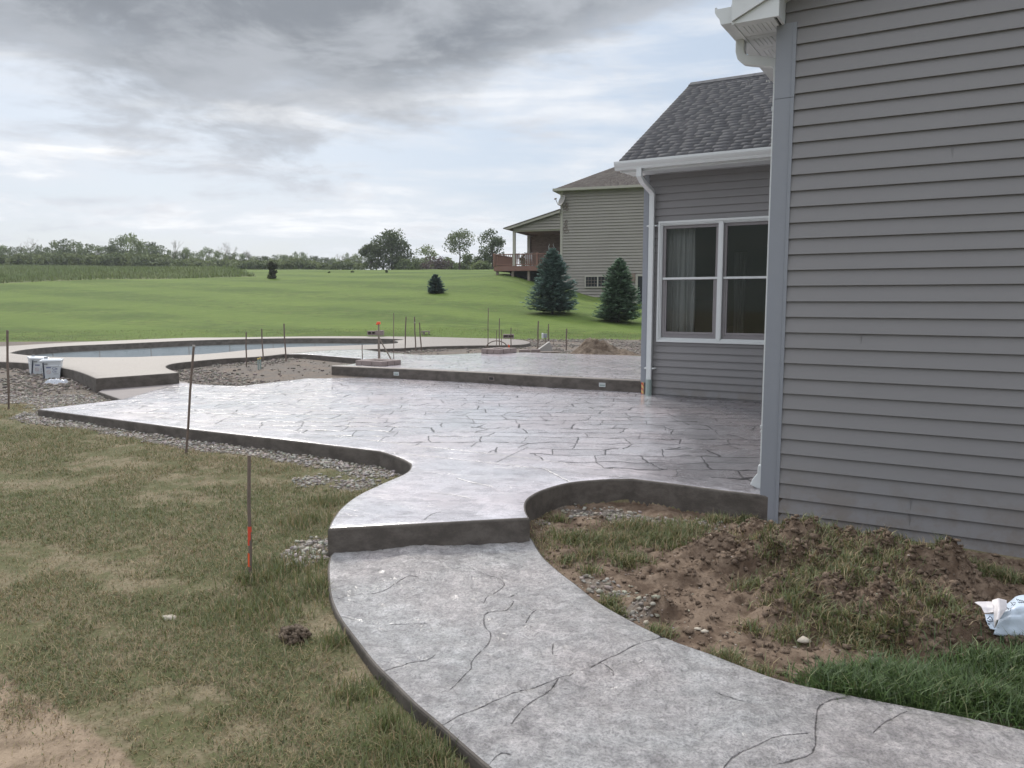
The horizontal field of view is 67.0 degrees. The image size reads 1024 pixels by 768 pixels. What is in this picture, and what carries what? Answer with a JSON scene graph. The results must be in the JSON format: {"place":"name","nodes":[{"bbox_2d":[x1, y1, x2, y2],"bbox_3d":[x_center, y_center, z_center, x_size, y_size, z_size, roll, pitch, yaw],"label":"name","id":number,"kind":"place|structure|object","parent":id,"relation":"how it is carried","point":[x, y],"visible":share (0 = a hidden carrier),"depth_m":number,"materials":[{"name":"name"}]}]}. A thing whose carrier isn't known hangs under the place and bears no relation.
{"place":"outdoors","nodes":[
{"label":"outdoors","id":0,"kind":"place"},
{"bbox_2d":[0,385,563,767],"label":"lawn grass","id":1,"kind":"structure","parent":0,"point":[187,669],"depth_m":4.11,"materials":[{"name":"green plant"}]},
{"bbox_2d":[0,0,762,269],"label":"sky","id":2,"kind":"structure","parent":0,"point":[318,128],"materials":[{"name":"grey"}]},
{"bbox_2d":[38,377,782,556],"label":"patio","id":3,"kind":"structure","parent":0,"point":[478,463],"depth_m":7.76,"materials":[{"name":"concrete"}]},
{"bbox_2d":[284,349,640,392],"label":"raised patio","id":4,"kind":"structure","parent":0,"point":[600,366],"depth_m":14.12,"materials":[{"name":"concrete"}]},
{"bbox_2d":[362,360,373,365],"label":"wall block","id":5,"kind":"structure","parent":4,"relation":"on","point":[367,362],"depth_m":14.52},
{"bbox_2d":[376,322,380,358],"bbox_3d":[-2.656,-0.796,15.408,0.085,0.884,0.060,0,6,0],"label":"post","id":6,"kind":"object","parent":4,"relation":"on","point":[377,323],"visible":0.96,"depth_m":15.39,"materials":[{"name":"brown wood"}]},
{"bbox_2d":[372,361,386,365],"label":"wall block","id":7,"kind":"structure","parent":4,"relation":"on","point":[379,363],"depth_m":14.38,"materials":[{"name":"concrete"}]},
{"bbox_2d":[386,360,393,365],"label":"wall block","id":8,"kind":"structure","parent":4,"relation":"on","point":[390,362],"depth_m":14.52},
{"bbox_2d":[393,359,400,364],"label":"wall block","id":9,"kind":"structure","parent":4,"relation":"on","point":[397,362],"depth_m":14.67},
{"bbox_2d":[481,348,492,353],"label":"wall block","id":10,"kind":"structure","parent":4,"relation":"on","point":[484,350],"depth_m":17.77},
{"bbox_2d":[336,365,640,380],"bbox_3d":[-0.626,-0.188,13.194,5.956,0.034,0.281,3,7,26],"label":"raised patio border","id":11,"kind":"object","parent":4,"relation":"on","point":[494,373],"visible":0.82,"depth_m":12.96,"materials":[{"name":"concrete"}]},
{"bbox_2d":[494,349,502,353],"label":"wall block","id":12,"kind":"structure","parent":4,"relation":"on","point":[498,351],"depth_m":17.60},
{"bbox_2d":[503,348,509,353],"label":"wall block","id":13,"kind":"structure","parent":4,"relation":"on","point":[506,350],"depth_m":17.79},
{"bbox_2d":[0,269,1023,767],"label":"ground","id":14,"kind":"structure","parent":0,"point":[314,303],"depth_m":4.86,"materials":[{"name":"plant"}]},
{"bbox_2d":[6,330,9,408],"bbox_3d":[-6.892,-0.126,10.580,0.098,1.220,0.033,0,6,0],"label":"steel stake","id":15,"kind":"object","parent":14,"relation":"on","point":[7,360],"visible":0.84,"depth_m":10.56,"materials":[{"name":"metal"}]},
{"bbox_2d":[0,246,17,254],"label":"tree","id":16,"kind":"object","parent":14,"relation":"on","point":[4,250],"visible":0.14,"depth_m":126.97,"materials":[{"name":"green plant"}]},
{"bbox_2d":[8,247,21,255],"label":"tree","id":17,"kind":"object","parent":14,"relation":"on","point":[12,254],"visible":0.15,"depth_m":129.49,"materials":[{"name":"green plant"}]},
{"bbox_2d":[23,246,33,255],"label":"tree","id":18,"kind":"object","parent":14,"relation":"on","point":[28,250],"visible":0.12,"depth_m":127.51,"materials":[{"name":"green plant"}]},
{"bbox_2d":[32,243,43,252],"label":"tree","id":19,"kind":"object","parent":14,"relation":"on","point":[39,247],"visible":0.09,"depth_m":137.36,"materials":[{"name":"green plant"}]},
{"bbox_2d":[27,354,49,373],"bbox_3d":[-8.904,-0.337,14.549,0.345,0.419,0.346,1,6,-38],"label":"pail","id":20,"kind":"object","parent":14,"relation":"on","point":[34,364],"visible":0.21,"depth_m":14.41,"materials":[{"name":"white plastic"}]},
{"bbox_2d":[39,357,63,378],"bbox_3d":[-8.319,-0.277,13.992,0.345,0.419,0.346,-3,7,-24],"label":"pail","id":21,"kind":"object","parent":14,"relation":"on","point":[51,368],"visible":0.97,"depth_m":13.87,"materials":[{"name":"white plastic"}]},
{"bbox_2d":[44,240,61,254],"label":"tree","id":22,"kind":"object","parent":14,"relation":"on","point":[54,244],"visible":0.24,"depth_m":130.58,"materials":[{"name":"green plant"}]},
{"bbox_2d":[45,379,67,383],"bbox_3d":[-7.823,-0.042,13.296,0.469,0.099,0.274,-1,6,-6],"label":"plastic wrapper","id":23,"kind":"object","parent":14,"relation":"on","point":[54,381],"visible":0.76,"depth_m":13.23,"materials":[{"name":"grey"}]},
{"bbox_2d":[51,240,69,253],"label":"tree","id":24,"kind":"object","parent":14,"relation":"on","point":[58,246],"visible":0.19,"depth_m":139.13,"materials":[{"name":"green plant"}]},
{"bbox_2d":[59,238,75,253],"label":"tree","id":25,"kind":"object","parent":14,"relation":"on","point":[67,242],"visible":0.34,"depth_m":139.40,"materials":[{"name":"green plant"}]},
{"bbox_2d":[67,241,82,255],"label":"tree","id":26,"kind":"object","parent":14,"relation":"on","point":[75,245],"visible":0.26,"depth_m":132.43,"materials":[{"name":"green plant"}]},
{"bbox_2d":[76,243,98,254],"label":"tree","id":27,"kind":"object","parent":14,"relation":"on","point":[90,249],"visible":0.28,"depth_m":128.92,"materials":[{"name":"green plant"}]},
{"bbox_2d":[84,245,104,255],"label":"tree","id":28,"kind":"object","parent":14,"relation":"on","point":[99,249],"visible":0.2,"depth_m":135.87,"materials":[{"name":"green plant"}]},
{"bbox_2d":[100,245,117,255],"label":"tree","id":29,"kind":"object","parent":14,"relation":"on","point":[112,248],"visible":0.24,"depth_m":133.92,"materials":[{"name":"green plant"}]},
{"bbox_2d":[108,238,128,253],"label":"tree","id":30,"kind":"object","parent":14,"relation":"on","point":[116,245],"visible":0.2,"depth_m":140.44,"materials":[{"name":"green plant"}]},
{"bbox_2d":[115,233,135,254],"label":"tree","id":31,"kind":"object","parent":14,"relation":"on","point":[126,239],"visible":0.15,"depth_m":145.20,"materials":[{"name":"green plant"}]},
{"bbox_2d":[0,263,255,282],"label":"meadow grass","id":32,"kind":"structure","parent":14,"relation":"on","point":[14,272],"depth_m":61.11,"materials":[{"name":"green plant"}]},
{"bbox_2d":[123,233,148,256],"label":"tree","id":33,"kind":"object","parent":14,"relation":"on","point":[138,245],"visible":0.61,"depth_m":127.70,"materials":[{"name":"green plant"}]},
{"bbox_2d":[98,381,188,400],"bbox_3d":[-5.951,0.181,12.535,1.202,0.243,3.182,-2,6,-17],"label":"patio pad","id":34,"kind":"object","parent":14,"relation":"on","point":[118,394],"visible":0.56,"depth_m":12.01,"materials":[{"name":"concrete"}]},
{"bbox_2d":[135,246,151,255],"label":"tree","id":35,"kind":"object","parent":14,"relation":"on","point":[146,250],"visible":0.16,"depth_m":144.02,"materials":[{"name":"green plant"}]},
{"bbox_2d":[144,241,164,253],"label":"tree","id":36,"kind":"object","parent":14,"relation":"on","point":[151,245],"visible":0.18,"depth_m":145.29,"materials":[{"name":"green plant"}]},
{"bbox_2d":[150,245,166,255],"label":"tree","id":37,"kind":"object","parent":14,"relation":"on","point":[155,250],"visible":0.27,"depth_m":138.35,"materials":[{"name":"green plant"}]},
{"bbox_2d":[162,615,176,620],"bbox_3d":[-1.740,1.192,3.941,0.086,0.030,0.060,0,6,0],"label":"stone","id":38,"kind":"object","parent":14,"relation":"on","point":[169,617],"visible":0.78,"depth_m":3.92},
{"bbox_2d":[171,240,179,257],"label":"bare tree","id":39,"kind":"object","parent":14,"relation":"on","point":[174,247],"visible":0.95,"depth_m":130.08,"materials":[{"name":"grey plant"}]},
{"bbox_2d":[174,251,186,258],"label":"tree","id":40,"kind":"object","parent":14,"relation":"on","point":[183,256],"visible":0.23,"depth_m":127.87,"materials":[{"name":"green plant"}]},
{"bbox_2d":[181,246,195,259],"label":"tree","id":41,"kind":"object","parent":14,"relation":"on","point":[186,251],"visible":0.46,"depth_m":129.04,"materials":[{"name":"green plant"}]},
{"bbox_2d":[185,345,194,453],"bbox_3d":[-3.229,0.219,7.746,0.172,1.221,0.031,0,6,0],"label":"steel stake","id":42,"kind":"object","parent":14,"relation":"on","point":[189,400],"visible":0.89,"depth_m":7.73,"materials":[{"name":"brown metal"}]},
{"bbox_2d":[0,393,401,565],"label":"gravel bed","id":43,"kind":"object","parent":14,"relation":"on","point":[304,459],"visible":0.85,"depth_m":7.83,"materials":[{"name":"gravel"}]},
{"bbox_2d":[196,251,209,260],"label":"tree","id":44,"kind":"object","parent":14,"relation":"on","point":[203,256],"visible":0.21,"depth_m":139.32,"materials":[{"name":"green plant"}]},
{"bbox_2d":[199,246,216,260],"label":"tree","id":45,"kind":"object","parent":14,"relation":"on","point":[209,251],"visible":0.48,"depth_m":135.46,"materials":[{"name":"green plant"}]},
{"bbox_2d":[214,252,228,259],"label":"tree","id":46,"kind":"object","parent":14,"relation":"on","point":[220,255],"visible":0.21,"depth_m":137.12,"materials":[{"name":"green plant"}]},
{"bbox_2d":[237,253,245,269],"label":"tree","id":47,"kind":"object","parent":14,"relation":"on","point":[242,256],"visible":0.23,"depth_m":142.34,"materials":[{"name":"green plant"}]},
{"bbox_2d":[245,332,246,366],"bbox_3d":[-5.411,-0.660,15.751,0.059,0.790,0.031,0,6,0],"label":"steel stake","id":48,"kind":"object","parent":14,"relation":"on","point":[246,347],"visible":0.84,"depth_m":15.73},
{"bbox_2d":[0,252,493,269],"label":"scrub","id":49,"kind":"object","parent":14,"relation":"on","point":[106,259],"visible":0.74,"depth_m":116.07,"materials":[{"name":"green plant"}]},
{"bbox_2d":[247,455,251,572],"bbox_3d":[-1.512,0.806,4.456,0.046,0.806,0.023,0,6,0],"label":"steel stake","id":50,"kind":"object","parent":14,"relation":"on","point":[249,511],"visible":0.92,"depth_m":4.44,"materials":[{"name":"red paint"}]},
{"bbox_2d":[261,329,263,360],"bbox_3d":[-5.407,-0.786,16.768,0.041,0.826,0.031,0,6,0],"label":"steel stake","id":51,"kind":"object","parent":14,"relation":"on","point":[262,345],"visible":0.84,"depth_m":16.75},
{"bbox_2d":[0,336,529,392],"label":"pool deck","id":52,"kind":"structure","parent":14,"relation":"on","point":[96,374],"depth_m":18.47,"materials":[{"name":"concrete"}]},
{"bbox_2d":[367,331,375,334],"bbox_3d":[-4.681,-1.703,25.868,0.289,0.145,0.190,0,6,0],"label":"concrete block","id":53,"kind":"object","parent":52,"relation":"on","point":[371,332],"depth_m":25.78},
{"bbox_2d":[376,330,383,335],"bbox_3d":[-4.409,-1.707,25.867,0.240,0.170,0.200,0,6,0],"label":"concrete block","id":54,"kind":"object","parent":52,"relation":"on","point":[381,332],"depth_m":25.77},
{"bbox_2d":[503,334,513,337],"bbox_3d":[-0.113,-1.517,24.580,0.355,0.129,0.190,0,6,0],"label":"concrete block","id":55,"kind":"object","parent":52,"relation":"on","point":[507,335],"depth_m":24.49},
{"bbox_2d":[266,261,278,278],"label":"juniper","id":56,"kind":"object","parent":14,"relation":"on","point":[271,267],"visible":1,"depth_m":53.77,"materials":[{"name":"green plant"}]},
{"bbox_2d":[275,254,287,269],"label":"tree","id":57,"kind":"object","parent":14,"relation":"on","point":[283,257],"visible":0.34,"depth_m":145.18,"materials":[{"name":"green plant"}]},
{"bbox_2d":[283,324,286,360],"bbox_3d":[-4.957,-0.847,16.899,0.051,0.944,0.033,0,6,0],"label":"steel stake","id":58,"kind":"object","parent":14,"relation":"on","point":[284,342],"visible":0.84,"depth_m":16.89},
{"bbox_2d":[278,624,311,644],"bbox_3d":[-1.029,1.188,3.662,0.163,0.100,0.136,0,6,0],"label":"sod clump","id":59,"kind":"object","parent":14,"relation":"on","point":[292,634],"visible":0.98,"depth_m":3.64,"materials":[{"name":"soil"}]},
{"bbox_2d":[291,254,306,269],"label":"tree","id":60,"kind":"object","parent":14,"relation":"on","point":[303,257],"visible":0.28,"depth_m":127.56,"materials":[{"name":"green plant"}]},
{"bbox_2d":[149,487,469,767],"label":"lawn tufts","id":61,"kind":"object","parent":14,"relation":"on","point":[416,750],"visible":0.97,"depth_m":3.58,"materials":[{"name":"green plant"}]},
{"bbox_2d":[0,327,639,340],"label":"lawn fringe","id":62,"kind":"object","parent":14,"relation":"on","point":[287,335],"visible":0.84,"depth_m":27.09,"materials":[{"name":"green plant"}]},
{"bbox_2d":[0,338,640,398],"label":"gravel bed","id":63,"kind":"object","parent":14,"relation":"on","point":[39,385],"visible":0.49,"depth_m":14.14,"materials":[{"name":"gravel"}]},
{"bbox_2d":[326,257,337,263],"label":"tree","id":64,"kind":"object","parent":14,"relation":"on","point":[332,261],"visible":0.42,"depth_m":139.91,"materials":[{"name":"green plant"}]},
{"bbox_2d":[352,253,361,269],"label":"tree","id":65,"kind":"object","parent":14,"relation":"on","point":[355,255],"visible":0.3,"depth_m":146.93,"materials":[{"name":"green plant"}]},
{"bbox_2d":[356,255,367,269],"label":"tree","id":66,"kind":"object","parent":14,"relation":"on","point":[364,259],"visible":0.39,"depth_m":135.56,"materials":[{"name":"green plant"}]},
{"bbox_2d":[358,243,384,269],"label":"broad tree","id":67,"kind":"object","parent":14,"relation":"on","point":[370,251],"visible":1,"depth_m":101.04,"materials":[{"name":"green plant"}]},
{"bbox_2d":[370,228,416,269],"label":"broad tree","id":68,"kind":"object","parent":14,"relation":"on","point":[389,242],"visible":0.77,"depth_m":102.47,"materials":[{"name":"green plant"}]},
{"bbox_2d":[393,313,393,358],"bbox_3d":[-2.394,-0.896,15.657,0.037,1.082,0.014,0,6,0],"label":"thin rod","id":69,"kind":"object","parent":14,"relation":"on","point":[393,335],"visible":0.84,"depth_m":15.64,"materials":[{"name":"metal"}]},
{"bbox_2d":[395,258,414,269],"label":"bush","id":70,"kind":"object","parent":14,"relation":"on","point":[406,265],"visible":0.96,"depth_m":98.52,"materials":[{"name":"green plant"}]},
{"bbox_2d":[404,317,406,352],"bbox_3d":[-2.675,-1.184,19.402,0.082,1.007,0.033,0,6,0],"label":"steel stake","id":71,"kind":"object","parent":14,"relation":"on","point":[405,332],"visible":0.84,"depth_m":19.38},
{"bbox_2d":[414,317,415,350],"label":"steel stake","id":72,"kind":"object","parent":14,"relation":"on","point":[414,333],"visible":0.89,"depth_m":19.58,"materials":[{"name":"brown metal"}]},
{"bbox_2d":[411,257,428,269],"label":"bush","id":73,"kind":"object","parent":14,"relation":"on","point":[416,264],"visible":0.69,"depth_m":102.21,"materials":[{"name":"green plant"}]},
{"bbox_2d":[419,323,421,350],"bbox_3d":[-2.316,-1.138,19.598,0.071,0.836,0.033,0,6,0],"label":"steel stake","id":74,"kind":"object","parent":14,"relation":"on","point":[420,337],"visible":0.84,"depth_m":19.58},
{"bbox_2d":[415,244,438,262],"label":"broad tree","id":75,"kind":"object","parent":14,"relation":"on","point":[424,251],"visible":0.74,"depth_m":108.22,"materials":[{"name":"green plant"}]},
{"bbox_2d":[420,255,452,269],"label":"bush","id":76,"kind":"object","parent":14,"relation":"on","point":[438,263],"visible":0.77,"depth_m":98.10,"materials":[{"name":"green plant"}]},
{"bbox_2d":[427,274,446,292],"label":"spruce","id":77,"kind":"object","parent":14,"relation":"on","point":[436,285],"visible":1,"depth_m":41.51,"materials":[{"name":"green plant"}]},
{"bbox_2d":[443,257,455,269],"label":"bush","id":78,"kind":"object","parent":14,"relation":"on","point":[453,265],"visible":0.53,"depth_m":101.56,"materials":[{"name":"green plant"}]},
{"bbox_2d":[442,228,475,269],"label":"round tree","id":79,"kind":"object","parent":14,"relation":"on","point":[455,238],"visible":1,"depth_m":90.41,"materials":[{"name":"green plant"}]},
{"bbox_2d":[455,253,475,269],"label":"bush","id":80,"kind":"object","parent":14,"relation":"on","point":[464,264],"visible":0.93,"depth_m":96.65,"materials":[{"name":"green plant"}]},
{"bbox_2d":[470,260,490,269],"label":"bush","id":81,"kind":"object","parent":14,"relation":"on","point":[482,265],"visible":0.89,"depth_m":84.52,"materials":[{"name":"green plant"}]},
{"bbox_2d":[477,228,505,268],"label":"round tree","id":82,"kind":"object","parent":14,"relation":"on","point":[495,241],"visible":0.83,"depth_m":86.19,"materials":[{"name":"green plant"}]},
{"bbox_2d":[537,321,538,348],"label":"steel stake","id":83,"kind":"object","parent":14,"relation":"on","point":[538,335],"visible":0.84,"depth_m":20.27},
{"bbox_2d":[538,342,552,350],"bbox_3d":[0.843,-0.942,19.487,0.357,0.238,0.350,0,6,0],"label":"tilted slab","id":84,"kind":"object","parent":14,"relation":"on","point":[547,346],"depth_m":19.32,"materials":[{"name":"grey concrete"}]},
{"bbox_2d":[520,248,579,313],"bbox_3d":[1.666,-4.405,33.701,2.729,3.051,2.586,0,6,0],"label":"spruce","id":85,"kind":"object","parent":14,"relation":"on","point":[551,288],"visible":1,"depth_m":33.41,"materials":[{"name":"green plant"}]},
{"bbox_2d":[540,351,559,352],"bbox_3d":[0.905,-0.763,18.502,0.458,0.028,0.150,0,6,0],"label":"plank","id":86,"kind":"object","parent":14,"relation":"on","point":[549,352],"visible":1,"depth_m":18.43,"materials":[{"name":"grey wood"}]},
{"bbox_2d":[493,167,643,303],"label":"neighbour house","id":87,"kind":"structure","parent":14,"relation":"on","point":[603,215],"depth_m":48.69,"materials":[{"name":"beige"}]},
{"bbox_2d":[520,252,526,265],"bbox_3d":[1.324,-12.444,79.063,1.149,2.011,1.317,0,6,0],"label":"chair","id":88,"kind":"object","parent":87,"relation":"on","point":[523,259],"visible":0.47,"depth_m":78.69,"materials":[{"name":"plastic"}]},
{"bbox_2d":[554,195,564,207],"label":"satellite dish","id":89,"kind":"object","parent":87,"relation":"attached to","point":[561,200],"visible":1,"depth_m":48.77,"materials":[{"name":"grey metal"}]},
{"bbox_2d":[585,276,608,287],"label":"window","id":90,"kind":"structure","parent":87,"relation":"in","point":[590,281],"depth_m":48.78,"materials":[{"name":"white glass"}]},
{"bbox_2d":[635,275,641,303],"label":"door","id":91,"kind":"structure","parent":87,"relation":"in","point":[638,281],"depth_m":47.94,"materials":[{"name":"white glass"}]},
{"bbox_2d":[569,337,640,355],"bbox_3d":[2.046,-0.880,18.144,2.000,0.437,1.450,0,6,0],"label":"dirt pile","id":92,"kind":"object","parent":14,"relation":"on","point":[590,345],"visible":0.7,"depth_m":17.86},
{"bbox_2d":[593,257,641,321],"bbox_3d":[4.378,-3.763,31.720,2.339,2.850,2.234,0,6,0],"label":"spruce","id":93,"kind":"object","parent":14,"relation":"on","point":[618,296],"visible":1,"depth_m":31.49,"materials":[{"name":"green plant"}]},
{"bbox_2d":[532,503,725,628],"bbox_3d":[0.590,1.031,4.979,1.310,0.124,2.097,3,7,23],"label":"gravel patch","id":94,"kind":"object","parent":14,"relation":"on","point":[607,586],"visible":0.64,"depth_m":4.39,"materials":[{"name":"gravel"}]},
{"bbox_2d":[328,538,1023,767],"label":"walkway","id":95,"kind":"structure","parent":14,"relation":"on","point":[511,655],"depth_m":3.11,"materials":[{"name":"concrete"}]},
{"bbox_2d":[535,506,1023,728],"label":"weed grass","id":96,"kind":"structure","parent":14,"relation":"on","point":[980,683],"depth_m":3.63,"materials":[{"name":"green plant"}]},
{"bbox_2d":[535,518,1023,729],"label":"soil pebbles","id":97,"kind":"object","parent":14,"relation":"on","point":[742,604],"visible":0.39,"depth_m":4.13,"materials":[{"name":"stone"}]},
{"bbox_2d":[544,514,1023,729],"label":"soil clods","id":98,"kind":"object","parent":14,"relation":"on","point":[842,586],"visible":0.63,"depth_m":4.10,"materials":[{"name":"soil"}]},
{"bbox_2d":[796,636,810,643],"bbox_3d":[1.367,1.197,3.622,0.078,0.026,0.052,0,6,0],"label":"stone","id":99,"kind":"object","parent":14,"relation":"on","point":[803,639],"visible":1,"depth_m":3.61,"materials":[{"name":"stone"}]},
{"bbox_2d":[614,0,1023,557],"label":"house","id":100,"kind":"structure","parent":14,"relation":"on","point":[847,176],"depth_m":5.14,"materials":[{"name":"plastic"}]},
{"bbox_2d":[641,382,643,393],"bbox_3d":[1.946,0.062,11.532,0.035,0.175,0.012,4,7,30],"label":"marker strip","id":101,"kind":"object","parent":100,"relation":"attached to","point":[642,387],"visible":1,"depth_m":11.53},
{"bbox_2d":[666,228,695,331],"bbox_3d":[2.467,-1.305,11.375,0.476,2.250,0.079,4,7,31],"label":"curtain","id":102,"kind":"object","parent":100,"relation":"hanging from","point":[681,262],"visible":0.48,"depth_m":11.34,"materials":[{"name":"fabric"}]},
{"bbox_2d":[656,216,768,344],"bbox_3d":[2.921,-1.436,10.836,1.817,1.733,0.115,4,7,30],"label":"window","id":103,"kind":"structure","parent":100,"relation":"in","point":[719,335],"depth_m":10.87,"materials":[{"name":"white plastic"}]},
{"bbox_2d":[695,300,732,332],"bbox_3d":[3.388,-0.850,13.427,0.840,1.200,0.730,4,7,30],"label":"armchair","id":104,"kind":"object","parent":100,"relation":"in","point":[703,315],"visible":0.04,"depth_m":13.06,"materials":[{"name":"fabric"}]},
{"bbox_2d":[733,252,746,332],"bbox_3d":[3.838,-1.414,13.062,0.210,1.600,0.078,4,7,30],"label":"curtain","id":105,"kind":"object","parent":100,"relation":"hanging from","point":[740,262],"visible":0.78,"depth_m":13.04,"materials":[{"name":"fabric"}]},
{"bbox_2d":[661,514,987,644],"bbox_3d":[1.849,0.954,4.328,1.734,0.292,1.740,3,7,26],"label":"clod","id":106,"kind":"object","parent":14,"relation":"on","point":[863,564],"visible":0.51,"depth_m":4.26,"materials":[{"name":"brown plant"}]},
{"bbox_2d":[975,595,1023,636],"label":"plastic sack","id":107,"kind":"object","parent":14,"relation":"on","point":[1009,616],"visible":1,"depth_m":3.46,"materials":[{"name":"plastic"}]},
{"label":"pool floor","id":108,"kind":"structure","parent":0,"visible":0},
{"bbox_2d":[35,344,374,356],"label":"pool wall","id":109,"kind":"structure","parent":108,"relation":"on","point":[170,351],"depth_m":23.17,"materials":[{"name":"concrete"}]},
{"bbox_2d":[30,343,377,356],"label":"pool wall seams","id":110,"kind":"object","parent":109,"relation":"attached to","point":[214,345],"visible":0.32,"depth_m":23.91,"materials":[{"name":"grey concrete"}]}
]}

